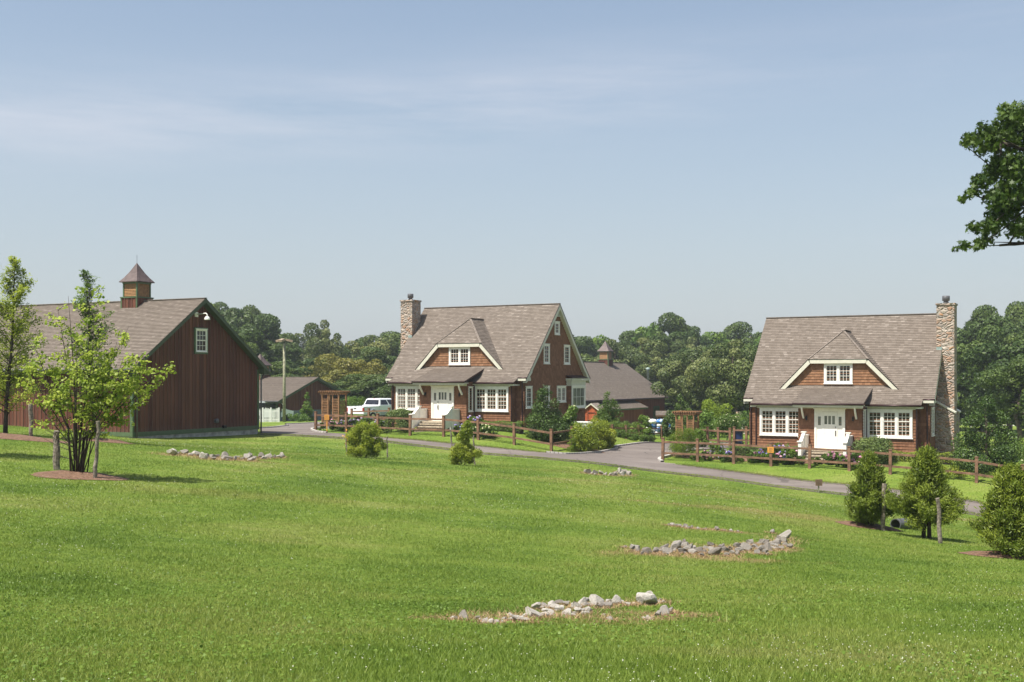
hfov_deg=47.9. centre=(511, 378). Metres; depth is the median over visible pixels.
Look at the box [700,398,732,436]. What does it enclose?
tree
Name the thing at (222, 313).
tree
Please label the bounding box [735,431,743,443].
recycling bin
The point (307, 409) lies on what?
evergreen
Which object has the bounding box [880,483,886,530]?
tree stake
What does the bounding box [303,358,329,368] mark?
tree
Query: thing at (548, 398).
window
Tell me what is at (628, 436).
perennials
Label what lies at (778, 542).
rock
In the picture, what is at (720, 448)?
hydrangea
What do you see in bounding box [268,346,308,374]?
tree
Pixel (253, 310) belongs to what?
tree
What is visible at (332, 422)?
hydrangea
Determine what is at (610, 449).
kerb
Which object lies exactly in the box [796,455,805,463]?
perennial
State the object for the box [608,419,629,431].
shrub
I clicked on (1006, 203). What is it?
oak tree
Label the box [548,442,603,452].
mulch bed
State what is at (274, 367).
tree
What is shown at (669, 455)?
kerb
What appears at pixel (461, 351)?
window
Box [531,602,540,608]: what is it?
rock
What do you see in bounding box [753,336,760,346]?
tree
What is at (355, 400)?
shrub
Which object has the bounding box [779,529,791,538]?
rock
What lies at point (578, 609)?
rock
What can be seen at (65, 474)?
mulch bed
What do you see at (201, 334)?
window
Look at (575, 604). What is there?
rock
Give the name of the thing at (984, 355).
tree
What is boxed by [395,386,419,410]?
window
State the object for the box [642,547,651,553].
rock
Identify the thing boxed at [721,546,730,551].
rock
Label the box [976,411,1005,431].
tree
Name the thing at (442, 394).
door
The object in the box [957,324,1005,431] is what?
tree
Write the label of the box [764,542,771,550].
rock
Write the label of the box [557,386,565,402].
window
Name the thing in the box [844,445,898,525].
cedar tree
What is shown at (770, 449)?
notice board
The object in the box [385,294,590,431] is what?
cottage
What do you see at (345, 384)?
tree
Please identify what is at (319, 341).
tree
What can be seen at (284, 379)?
light pole
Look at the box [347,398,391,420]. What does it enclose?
pickup truck
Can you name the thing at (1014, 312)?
tree
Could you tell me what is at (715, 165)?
sky
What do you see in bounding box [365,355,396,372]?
tree
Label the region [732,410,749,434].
shrub
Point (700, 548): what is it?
rock
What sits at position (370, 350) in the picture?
tree
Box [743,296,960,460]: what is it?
cottage
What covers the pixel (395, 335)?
tree
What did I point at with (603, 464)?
road edge
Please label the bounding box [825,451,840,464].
hydrangea
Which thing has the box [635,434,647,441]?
perennials
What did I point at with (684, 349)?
tree
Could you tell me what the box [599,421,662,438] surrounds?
post and rail fence
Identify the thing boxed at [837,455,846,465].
hydrangea
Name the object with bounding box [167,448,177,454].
rock
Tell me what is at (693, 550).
rock
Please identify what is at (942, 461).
hedge
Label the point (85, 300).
young tree
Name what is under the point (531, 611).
rock
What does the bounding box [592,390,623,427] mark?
evergreen
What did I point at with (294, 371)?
tree
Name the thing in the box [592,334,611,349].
tree
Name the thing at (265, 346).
tree
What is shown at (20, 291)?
young tree
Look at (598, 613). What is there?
straw
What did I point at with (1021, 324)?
tree
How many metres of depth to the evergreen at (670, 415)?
93.56 m
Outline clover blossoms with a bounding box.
[0,432,1022,681]
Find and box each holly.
[523,385,572,439]
[949,394,1023,473]
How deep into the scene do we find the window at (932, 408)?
65.65 m
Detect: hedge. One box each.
[470,420,524,433]
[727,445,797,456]
[879,449,952,464]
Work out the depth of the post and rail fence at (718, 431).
78.94 m
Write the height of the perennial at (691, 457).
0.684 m
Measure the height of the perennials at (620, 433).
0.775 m
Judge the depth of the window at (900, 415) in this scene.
65.47 m
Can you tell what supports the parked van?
on the lawn at (970, 488)
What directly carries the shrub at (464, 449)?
on the lawn at (970, 488)
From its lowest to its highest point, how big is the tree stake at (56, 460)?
1.071 m
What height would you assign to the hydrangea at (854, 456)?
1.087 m
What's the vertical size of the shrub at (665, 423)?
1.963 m
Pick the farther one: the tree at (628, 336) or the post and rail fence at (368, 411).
the tree at (628, 336)
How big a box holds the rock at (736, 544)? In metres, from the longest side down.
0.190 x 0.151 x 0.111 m
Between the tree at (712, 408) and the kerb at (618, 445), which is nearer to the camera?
the kerb at (618, 445)
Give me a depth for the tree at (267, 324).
190.07 m
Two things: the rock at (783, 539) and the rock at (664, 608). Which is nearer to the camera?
the rock at (664, 608)
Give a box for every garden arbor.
[318,391,350,426]
[672,411,702,440]
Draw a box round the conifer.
[566,429,577,450]
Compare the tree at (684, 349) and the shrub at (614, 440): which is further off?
the tree at (684, 349)
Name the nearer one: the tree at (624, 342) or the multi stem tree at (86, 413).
the multi stem tree at (86, 413)
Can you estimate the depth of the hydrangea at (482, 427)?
71.65 m
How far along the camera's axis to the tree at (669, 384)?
145.89 m
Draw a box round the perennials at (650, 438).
[645,433,655,441]
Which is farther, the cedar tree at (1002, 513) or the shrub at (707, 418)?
the shrub at (707, 418)
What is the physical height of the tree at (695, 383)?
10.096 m
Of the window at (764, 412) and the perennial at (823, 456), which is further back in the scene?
the window at (764, 412)
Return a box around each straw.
[142,452,814,624]
[194,455,839,625]
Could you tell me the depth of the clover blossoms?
13.60 m
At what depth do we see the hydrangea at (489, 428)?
71.58 m
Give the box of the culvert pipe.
[890,518,918,528]
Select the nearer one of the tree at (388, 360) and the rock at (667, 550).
the rock at (667, 550)
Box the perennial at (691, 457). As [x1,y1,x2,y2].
[689,451,699,459]
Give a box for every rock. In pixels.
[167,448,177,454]
[199,452,207,458]
[221,455,232,458]
[459,609,467,617]
[511,614,523,621]
[525,606,542,617]
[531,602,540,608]
[555,605,563,609]
[561,608,571,615]
[571,601,581,607]
[574,607,584,611]
[578,597,586,603]
[589,594,603,603]
[600,602,612,607]
[612,595,620,603]
[636,592,657,603]
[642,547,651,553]
[660,605,669,614]
[662,547,672,554]
[670,540,681,547]
[678,548,687,552]
[683,543,692,549]
[688,548,696,553]
[695,546,702,551]
[708,547,721,554]
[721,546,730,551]
[733,542,740,547]
[740,542,750,550]
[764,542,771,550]
[772,540,780,545]
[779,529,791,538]
[780,537,786,541]
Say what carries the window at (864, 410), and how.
in the cottage at (843, 382)
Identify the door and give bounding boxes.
[437,389,447,417]
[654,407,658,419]
[822,412,836,447]
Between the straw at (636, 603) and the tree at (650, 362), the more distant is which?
the tree at (650, 362)
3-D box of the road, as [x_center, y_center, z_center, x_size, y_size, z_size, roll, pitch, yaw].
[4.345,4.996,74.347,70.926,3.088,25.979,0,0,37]
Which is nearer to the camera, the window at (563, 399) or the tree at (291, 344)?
the window at (563, 399)
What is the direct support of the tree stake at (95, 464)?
on the mulch bed at (65, 474)
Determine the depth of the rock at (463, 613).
10.27 m
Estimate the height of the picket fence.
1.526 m
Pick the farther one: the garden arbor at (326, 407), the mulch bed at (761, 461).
the garden arbor at (326, 407)
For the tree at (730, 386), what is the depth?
130.20 m
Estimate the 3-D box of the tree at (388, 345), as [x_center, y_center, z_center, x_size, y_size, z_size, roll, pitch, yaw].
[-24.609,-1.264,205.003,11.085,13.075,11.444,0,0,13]
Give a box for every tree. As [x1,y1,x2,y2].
[0,256,48,432]
[14,285,176,472]
[59,269,129,437]
[211,302,241,326]
[214,302,228,311]
[216,309,238,329]
[224,308,266,339]
[238,328,287,361]
[241,305,261,315]
[245,342,288,376]
[247,313,280,350]
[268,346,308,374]
[270,368,312,376]
[276,327,301,360]
[283,332,303,360]
[293,333,307,360]
[300,362,334,378]
[303,320,344,361]
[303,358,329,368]
[313,353,387,383]
[331,374,384,404]
[331,388,364,410]
[332,374,375,401]
[342,337,369,360]
[345,334,398,360]
[350,346,389,369]
[357,376,390,397]
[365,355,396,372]
[365,383,391,397]
[379,331,400,356]
[574,336,598,356]
[581,353,594,360]
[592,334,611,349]
[592,338,644,374]
[594,341,632,356]
[612,337,675,379]
[618,330,641,348]
[631,321,664,356]
[631,350,673,391]
[637,331,688,362]
[647,312,711,347]
[650,347,702,419]
[665,398,689,410]
[670,336,709,361]
[673,326,712,346]
[677,342,729,361]
[681,349,728,407]
[698,338,756,415]
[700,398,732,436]
[703,331,731,343]
[710,321,752,339]
[723,345,757,423]
[741,331,761,345]
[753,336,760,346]
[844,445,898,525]
[879,442,970,538]
[951,99,1023,251]
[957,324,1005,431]
[957,327,976,395]
[957,363,966,408]
[957,398,983,429]
[961,460,1023,558]
[962,304,1001,345]
[964,338,1023,436]
[966,314,1023,347]
[974,353,1023,444]
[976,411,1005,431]
[1002,332,1023,348]
[1004,301,1023,330]
[1019,319,1023,330]
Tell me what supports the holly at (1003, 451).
on the lawn at (970, 488)
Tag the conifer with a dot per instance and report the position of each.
(572, 447)
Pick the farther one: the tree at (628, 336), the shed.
the tree at (628, 336)
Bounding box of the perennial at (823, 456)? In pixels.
[817,453,826,463]
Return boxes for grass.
[257,433,987,514]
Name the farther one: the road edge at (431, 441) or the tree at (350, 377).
the tree at (350, 377)
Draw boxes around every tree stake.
[28,404,33,435]
[53,430,59,469]
[93,421,100,477]
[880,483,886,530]
[935,498,942,543]
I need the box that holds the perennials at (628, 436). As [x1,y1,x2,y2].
[625,432,639,439]
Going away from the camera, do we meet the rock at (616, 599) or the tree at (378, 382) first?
the rock at (616, 599)
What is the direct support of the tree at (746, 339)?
on the lawn at (970, 488)
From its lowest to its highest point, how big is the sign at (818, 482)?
0.868 m
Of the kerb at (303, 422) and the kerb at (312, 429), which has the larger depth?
the kerb at (303, 422)
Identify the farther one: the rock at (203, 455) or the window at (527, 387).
the window at (527, 387)
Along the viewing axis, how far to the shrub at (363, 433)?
51.09 m
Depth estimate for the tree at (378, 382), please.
136.78 m
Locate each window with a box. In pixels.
[196,328,207,351]
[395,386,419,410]
[449,347,470,364]
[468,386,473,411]
[475,386,508,411]
[525,386,531,408]
[543,343,549,363]
[543,386,549,407]
[554,321,559,334]
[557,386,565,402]
[564,345,570,364]
[571,385,585,407]
[759,408,797,435]
[823,363,852,383]
[863,409,866,437]
[867,409,912,438]
[931,407,934,436]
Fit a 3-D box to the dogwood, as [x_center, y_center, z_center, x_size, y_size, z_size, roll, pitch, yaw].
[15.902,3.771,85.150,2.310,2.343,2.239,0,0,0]
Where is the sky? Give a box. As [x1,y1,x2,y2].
[0,0,1023,347]
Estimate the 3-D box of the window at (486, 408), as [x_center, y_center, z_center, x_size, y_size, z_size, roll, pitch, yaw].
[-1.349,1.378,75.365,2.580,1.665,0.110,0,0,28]
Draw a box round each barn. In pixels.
[0,263,270,437]
[258,354,349,420]
[583,341,667,424]
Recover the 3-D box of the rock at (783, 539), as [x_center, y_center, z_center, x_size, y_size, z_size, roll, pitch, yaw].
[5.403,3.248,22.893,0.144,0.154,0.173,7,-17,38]
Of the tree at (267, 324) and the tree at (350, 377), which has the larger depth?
the tree at (267, 324)
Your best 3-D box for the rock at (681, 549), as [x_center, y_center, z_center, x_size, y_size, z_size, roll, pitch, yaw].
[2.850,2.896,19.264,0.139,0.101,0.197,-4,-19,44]
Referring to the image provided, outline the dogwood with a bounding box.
[712,413,741,442]
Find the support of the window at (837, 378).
in the cottage at (843, 382)
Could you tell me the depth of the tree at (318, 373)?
158.49 m
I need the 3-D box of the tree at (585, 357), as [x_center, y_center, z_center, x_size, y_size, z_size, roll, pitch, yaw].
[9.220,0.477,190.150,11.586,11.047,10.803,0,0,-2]
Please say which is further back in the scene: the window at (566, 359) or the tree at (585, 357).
the tree at (585, 357)
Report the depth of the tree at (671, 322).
222.88 m
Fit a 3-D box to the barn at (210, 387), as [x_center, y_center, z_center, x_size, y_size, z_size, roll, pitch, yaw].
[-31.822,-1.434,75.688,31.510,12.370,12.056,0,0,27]
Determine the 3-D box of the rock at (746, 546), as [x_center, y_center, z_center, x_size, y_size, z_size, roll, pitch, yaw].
[4.147,2.989,20.433,0.188,0.132,0.168,21,0,-6]
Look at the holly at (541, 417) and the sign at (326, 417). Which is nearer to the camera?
the holly at (541, 417)
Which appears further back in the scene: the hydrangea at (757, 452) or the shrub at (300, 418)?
the shrub at (300, 418)
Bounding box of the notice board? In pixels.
[767,447,773,452]
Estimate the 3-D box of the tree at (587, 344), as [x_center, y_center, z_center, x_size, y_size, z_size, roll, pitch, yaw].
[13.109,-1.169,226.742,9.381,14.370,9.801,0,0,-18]
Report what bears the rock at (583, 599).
on the lawn at (970, 488)
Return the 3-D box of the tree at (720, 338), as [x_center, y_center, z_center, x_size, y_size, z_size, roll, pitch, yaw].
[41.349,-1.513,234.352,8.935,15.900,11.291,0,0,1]
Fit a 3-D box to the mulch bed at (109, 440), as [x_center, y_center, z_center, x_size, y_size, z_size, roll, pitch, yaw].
[-14.440,2.230,40.863,2.050,0.260,1.662,0,0,0]
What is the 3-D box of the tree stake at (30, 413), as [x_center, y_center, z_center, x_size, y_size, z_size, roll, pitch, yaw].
[-15.784,1.487,37.780,0.174,1.282,0.166,0,0,0]
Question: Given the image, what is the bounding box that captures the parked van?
[259,401,293,420]
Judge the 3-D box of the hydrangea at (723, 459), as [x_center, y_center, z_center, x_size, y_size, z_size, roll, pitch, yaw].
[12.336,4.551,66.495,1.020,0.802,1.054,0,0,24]
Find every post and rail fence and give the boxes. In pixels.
[314,411,573,450]
[350,407,390,424]
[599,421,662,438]
[661,437,1023,482]
[702,427,731,446]
[733,426,748,444]
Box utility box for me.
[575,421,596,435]
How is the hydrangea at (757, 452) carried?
on the mulch bed at (761, 461)
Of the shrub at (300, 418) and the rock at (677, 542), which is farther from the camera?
the shrub at (300, 418)
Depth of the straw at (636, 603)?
18.96 m
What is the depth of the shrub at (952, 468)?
60.12 m
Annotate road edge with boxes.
[259,434,981,516]
[312,431,544,452]
[680,464,983,502]
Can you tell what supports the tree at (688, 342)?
on the lawn at (970, 488)
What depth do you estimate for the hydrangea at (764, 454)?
65.44 m
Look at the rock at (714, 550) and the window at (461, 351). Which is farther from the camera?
the window at (461, 351)
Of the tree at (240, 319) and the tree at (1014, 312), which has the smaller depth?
the tree at (1014, 312)
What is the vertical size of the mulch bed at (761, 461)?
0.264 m
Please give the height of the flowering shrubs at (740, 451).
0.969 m
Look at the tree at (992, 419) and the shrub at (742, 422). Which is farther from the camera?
the tree at (992, 419)
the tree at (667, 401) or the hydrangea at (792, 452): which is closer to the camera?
the hydrangea at (792, 452)
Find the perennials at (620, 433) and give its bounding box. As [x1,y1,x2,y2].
[616,429,626,437]
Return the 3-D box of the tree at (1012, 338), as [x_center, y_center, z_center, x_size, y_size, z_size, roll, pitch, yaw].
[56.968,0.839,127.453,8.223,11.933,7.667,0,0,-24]
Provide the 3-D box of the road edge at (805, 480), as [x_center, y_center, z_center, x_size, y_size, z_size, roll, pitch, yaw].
[19.953,5.789,57.672,25.316,1.840,3.757,0,0,42]
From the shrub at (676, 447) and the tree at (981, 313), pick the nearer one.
the shrub at (676, 447)
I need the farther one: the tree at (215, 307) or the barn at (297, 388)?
the tree at (215, 307)
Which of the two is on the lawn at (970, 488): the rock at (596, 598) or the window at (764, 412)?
the rock at (596, 598)
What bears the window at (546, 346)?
in the cottage at (492, 363)
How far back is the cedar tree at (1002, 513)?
24.07 m
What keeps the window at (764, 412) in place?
in the cottage at (843, 382)
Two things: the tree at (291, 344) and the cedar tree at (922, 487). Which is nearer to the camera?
the cedar tree at (922, 487)
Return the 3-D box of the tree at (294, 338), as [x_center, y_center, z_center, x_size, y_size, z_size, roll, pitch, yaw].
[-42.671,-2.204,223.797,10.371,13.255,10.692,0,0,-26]
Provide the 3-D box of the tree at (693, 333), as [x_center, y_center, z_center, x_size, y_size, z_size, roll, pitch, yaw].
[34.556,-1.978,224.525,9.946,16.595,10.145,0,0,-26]
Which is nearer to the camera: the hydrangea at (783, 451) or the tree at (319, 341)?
the hydrangea at (783, 451)
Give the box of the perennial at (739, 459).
[735,455,744,461]
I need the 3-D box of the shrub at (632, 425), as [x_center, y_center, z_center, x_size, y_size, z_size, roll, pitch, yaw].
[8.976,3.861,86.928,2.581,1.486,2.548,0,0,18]
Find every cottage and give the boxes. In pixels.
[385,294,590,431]
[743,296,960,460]
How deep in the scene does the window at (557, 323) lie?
79.11 m
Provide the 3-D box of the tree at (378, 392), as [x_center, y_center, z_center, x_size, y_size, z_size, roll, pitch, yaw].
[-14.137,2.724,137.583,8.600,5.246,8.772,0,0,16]
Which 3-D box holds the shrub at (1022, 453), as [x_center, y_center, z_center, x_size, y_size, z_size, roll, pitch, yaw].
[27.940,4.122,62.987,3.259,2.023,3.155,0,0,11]
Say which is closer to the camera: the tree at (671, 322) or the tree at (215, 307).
the tree at (215, 307)
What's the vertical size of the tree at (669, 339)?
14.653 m
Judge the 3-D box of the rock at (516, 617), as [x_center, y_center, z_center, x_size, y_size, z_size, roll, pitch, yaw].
[0.055,2.131,10.193,0.107,0.089,0.097,0,0,12]
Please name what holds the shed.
on the lawn at (970, 488)
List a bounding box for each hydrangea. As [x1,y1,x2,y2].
[328,419,338,430]
[336,420,344,430]
[348,417,360,430]
[360,417,372,423]
[374,419,384,429]
[453,424,460,434]
[467,415,482,431]
[470,426,476,436]
[480,424,490,435]
[480,425,500,438]
[699,450,712,460]
[708,442,726,458]
[718,450,731,461]
[746,449,762,462]
[756,452,768,462]
[773,442,790,462]
[773,453,786,463]
[780,446,797,463]
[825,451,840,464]
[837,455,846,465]
[851,452,860,467]
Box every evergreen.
[299,392,313,421]
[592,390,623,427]
[665,393,694,432]
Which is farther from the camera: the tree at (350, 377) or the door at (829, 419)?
the tree at (350, 377)
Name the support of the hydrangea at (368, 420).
on the lawn at (970, 488)
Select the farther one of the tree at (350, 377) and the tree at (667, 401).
the tree at (667, 401)
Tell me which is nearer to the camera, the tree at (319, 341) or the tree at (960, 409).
the tree at (960, 409)
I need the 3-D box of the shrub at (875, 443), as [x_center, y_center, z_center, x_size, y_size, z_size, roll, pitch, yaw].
[20.123,3.984,63.995,2.621,1.729,2.802,0,0,18]
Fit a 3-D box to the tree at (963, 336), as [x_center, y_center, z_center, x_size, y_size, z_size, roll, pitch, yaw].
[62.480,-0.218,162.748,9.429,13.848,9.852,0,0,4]
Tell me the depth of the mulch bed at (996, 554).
24.20 m
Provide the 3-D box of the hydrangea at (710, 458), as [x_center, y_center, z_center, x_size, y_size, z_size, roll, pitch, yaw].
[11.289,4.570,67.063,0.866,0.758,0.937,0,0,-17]
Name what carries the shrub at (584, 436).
on the mulch bed at (565, 445)
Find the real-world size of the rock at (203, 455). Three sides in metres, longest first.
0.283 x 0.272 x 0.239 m
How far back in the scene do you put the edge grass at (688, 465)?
62.36 m
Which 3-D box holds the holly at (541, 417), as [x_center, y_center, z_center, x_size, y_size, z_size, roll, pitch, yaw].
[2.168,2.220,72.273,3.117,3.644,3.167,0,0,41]
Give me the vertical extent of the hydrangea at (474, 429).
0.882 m
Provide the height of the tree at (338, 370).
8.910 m
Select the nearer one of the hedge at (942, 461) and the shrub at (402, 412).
the hedge at (942, 461)
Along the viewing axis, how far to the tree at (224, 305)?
222.22 m
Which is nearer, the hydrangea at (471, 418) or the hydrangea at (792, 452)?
the hydrangea at (792, 452)
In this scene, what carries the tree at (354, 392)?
on the lawn at (970, 488)
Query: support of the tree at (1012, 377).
on the lawn at (970, 488)
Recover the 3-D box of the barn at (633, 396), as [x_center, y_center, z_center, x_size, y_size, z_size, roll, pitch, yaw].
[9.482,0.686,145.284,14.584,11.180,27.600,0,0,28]
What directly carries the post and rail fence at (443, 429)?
on the lawn at (970, 488)
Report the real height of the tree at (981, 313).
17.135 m
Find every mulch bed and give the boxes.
[0,433,67,442]
[31,470,128,479]
[82,438,132,443]
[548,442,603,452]
[682,457,836,463]
[835,521,900,530]
[957,550,1023,559]
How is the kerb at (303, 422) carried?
on the road
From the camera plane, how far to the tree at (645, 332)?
224.06 m
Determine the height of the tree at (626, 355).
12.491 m
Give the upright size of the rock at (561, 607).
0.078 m
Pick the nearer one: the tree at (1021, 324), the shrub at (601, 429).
the shrub at (601, 429)
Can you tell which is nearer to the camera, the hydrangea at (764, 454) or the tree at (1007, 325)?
the hydrangea at (764, 454)
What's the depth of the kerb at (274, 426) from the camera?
89.19 m
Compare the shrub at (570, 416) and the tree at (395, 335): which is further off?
the tree at (395, 335)
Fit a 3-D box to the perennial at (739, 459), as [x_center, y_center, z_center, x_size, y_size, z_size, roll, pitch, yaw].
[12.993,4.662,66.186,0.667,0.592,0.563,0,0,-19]
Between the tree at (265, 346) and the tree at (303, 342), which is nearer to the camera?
the tree at (265, 346)
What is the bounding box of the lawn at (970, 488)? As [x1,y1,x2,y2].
[0,410,1023,681]
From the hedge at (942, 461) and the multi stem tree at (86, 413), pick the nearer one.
the multi stem tree at (86, 413)
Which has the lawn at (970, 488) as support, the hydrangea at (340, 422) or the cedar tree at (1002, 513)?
the hydrangea at (340, 422)
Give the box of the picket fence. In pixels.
[259,408,279,421]
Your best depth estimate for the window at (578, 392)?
81.40 m
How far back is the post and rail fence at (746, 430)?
79.10 m
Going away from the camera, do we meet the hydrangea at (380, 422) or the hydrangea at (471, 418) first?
the hydrangea at (471, 418)
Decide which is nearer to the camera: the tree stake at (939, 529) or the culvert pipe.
the tree stake at (939, 529)
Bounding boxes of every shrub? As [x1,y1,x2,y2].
[287,412,307,421]
[336,396,366,418]
[345,421,387,457]
[381,407,411,431]
[448,420,483,464]
[557,404,578,437]
[569,422,598,451]
[589,418,614,448]
[600,428,616,447]
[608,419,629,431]
[619,419,644,434]
[636,414,653,434]
[661,416,674,438]
[668,427,699,457]
[687,428,708,446]
[696,410,716,438]
[731,419,748,433]
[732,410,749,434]
[851,436,898,462]
[942,463,965,476]
[1001,438,1023,462]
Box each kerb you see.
[259,425,288,428]
[285,421,337,424]
[310,427,329,432]
[546,447,617,453]
[613,442,731,447]
[658,448,703,461]
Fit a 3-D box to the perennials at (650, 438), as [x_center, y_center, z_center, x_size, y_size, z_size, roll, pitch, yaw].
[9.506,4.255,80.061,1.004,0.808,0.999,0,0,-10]
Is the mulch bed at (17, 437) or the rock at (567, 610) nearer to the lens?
the rock at (567, 610)
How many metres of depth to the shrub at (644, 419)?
86.64 m
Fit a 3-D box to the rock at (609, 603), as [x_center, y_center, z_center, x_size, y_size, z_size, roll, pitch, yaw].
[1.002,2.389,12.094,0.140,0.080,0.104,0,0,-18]
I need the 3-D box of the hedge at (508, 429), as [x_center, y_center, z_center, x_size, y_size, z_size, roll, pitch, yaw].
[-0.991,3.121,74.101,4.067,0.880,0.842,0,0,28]
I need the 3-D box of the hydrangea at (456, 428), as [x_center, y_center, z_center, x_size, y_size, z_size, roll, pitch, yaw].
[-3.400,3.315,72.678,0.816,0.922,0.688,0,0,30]
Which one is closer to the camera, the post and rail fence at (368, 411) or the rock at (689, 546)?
the rock at (689, 546)
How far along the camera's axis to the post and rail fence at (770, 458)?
63.44 m
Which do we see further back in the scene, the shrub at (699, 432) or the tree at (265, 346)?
the tree at (265, 346)
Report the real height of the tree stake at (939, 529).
1.252 m
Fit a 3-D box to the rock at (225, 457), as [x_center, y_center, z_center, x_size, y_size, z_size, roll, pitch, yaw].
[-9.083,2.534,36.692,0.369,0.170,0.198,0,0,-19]
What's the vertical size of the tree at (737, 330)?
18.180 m
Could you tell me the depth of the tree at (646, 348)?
184.66 m
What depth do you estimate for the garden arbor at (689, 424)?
79.59 m
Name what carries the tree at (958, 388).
on the lawn at (970, 488)
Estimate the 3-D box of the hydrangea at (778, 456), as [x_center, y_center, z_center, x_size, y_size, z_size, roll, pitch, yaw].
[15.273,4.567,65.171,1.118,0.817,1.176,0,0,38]
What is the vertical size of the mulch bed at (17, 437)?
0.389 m
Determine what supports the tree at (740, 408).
on the lawn at (970, 488)
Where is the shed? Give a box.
[585,403,604,420]
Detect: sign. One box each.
[324,415,328,430]
[815,479,821,492]
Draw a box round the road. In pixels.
[259,422,983,512]
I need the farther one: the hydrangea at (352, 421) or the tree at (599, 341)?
the tree at (599, 341)
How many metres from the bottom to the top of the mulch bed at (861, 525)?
0.273 m
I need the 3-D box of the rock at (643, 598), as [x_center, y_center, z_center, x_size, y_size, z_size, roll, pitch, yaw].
[1.461,2.407,12.585,0.212,0.180,0.293,-13,-15,-27]
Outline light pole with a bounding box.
[276,339,292,421]

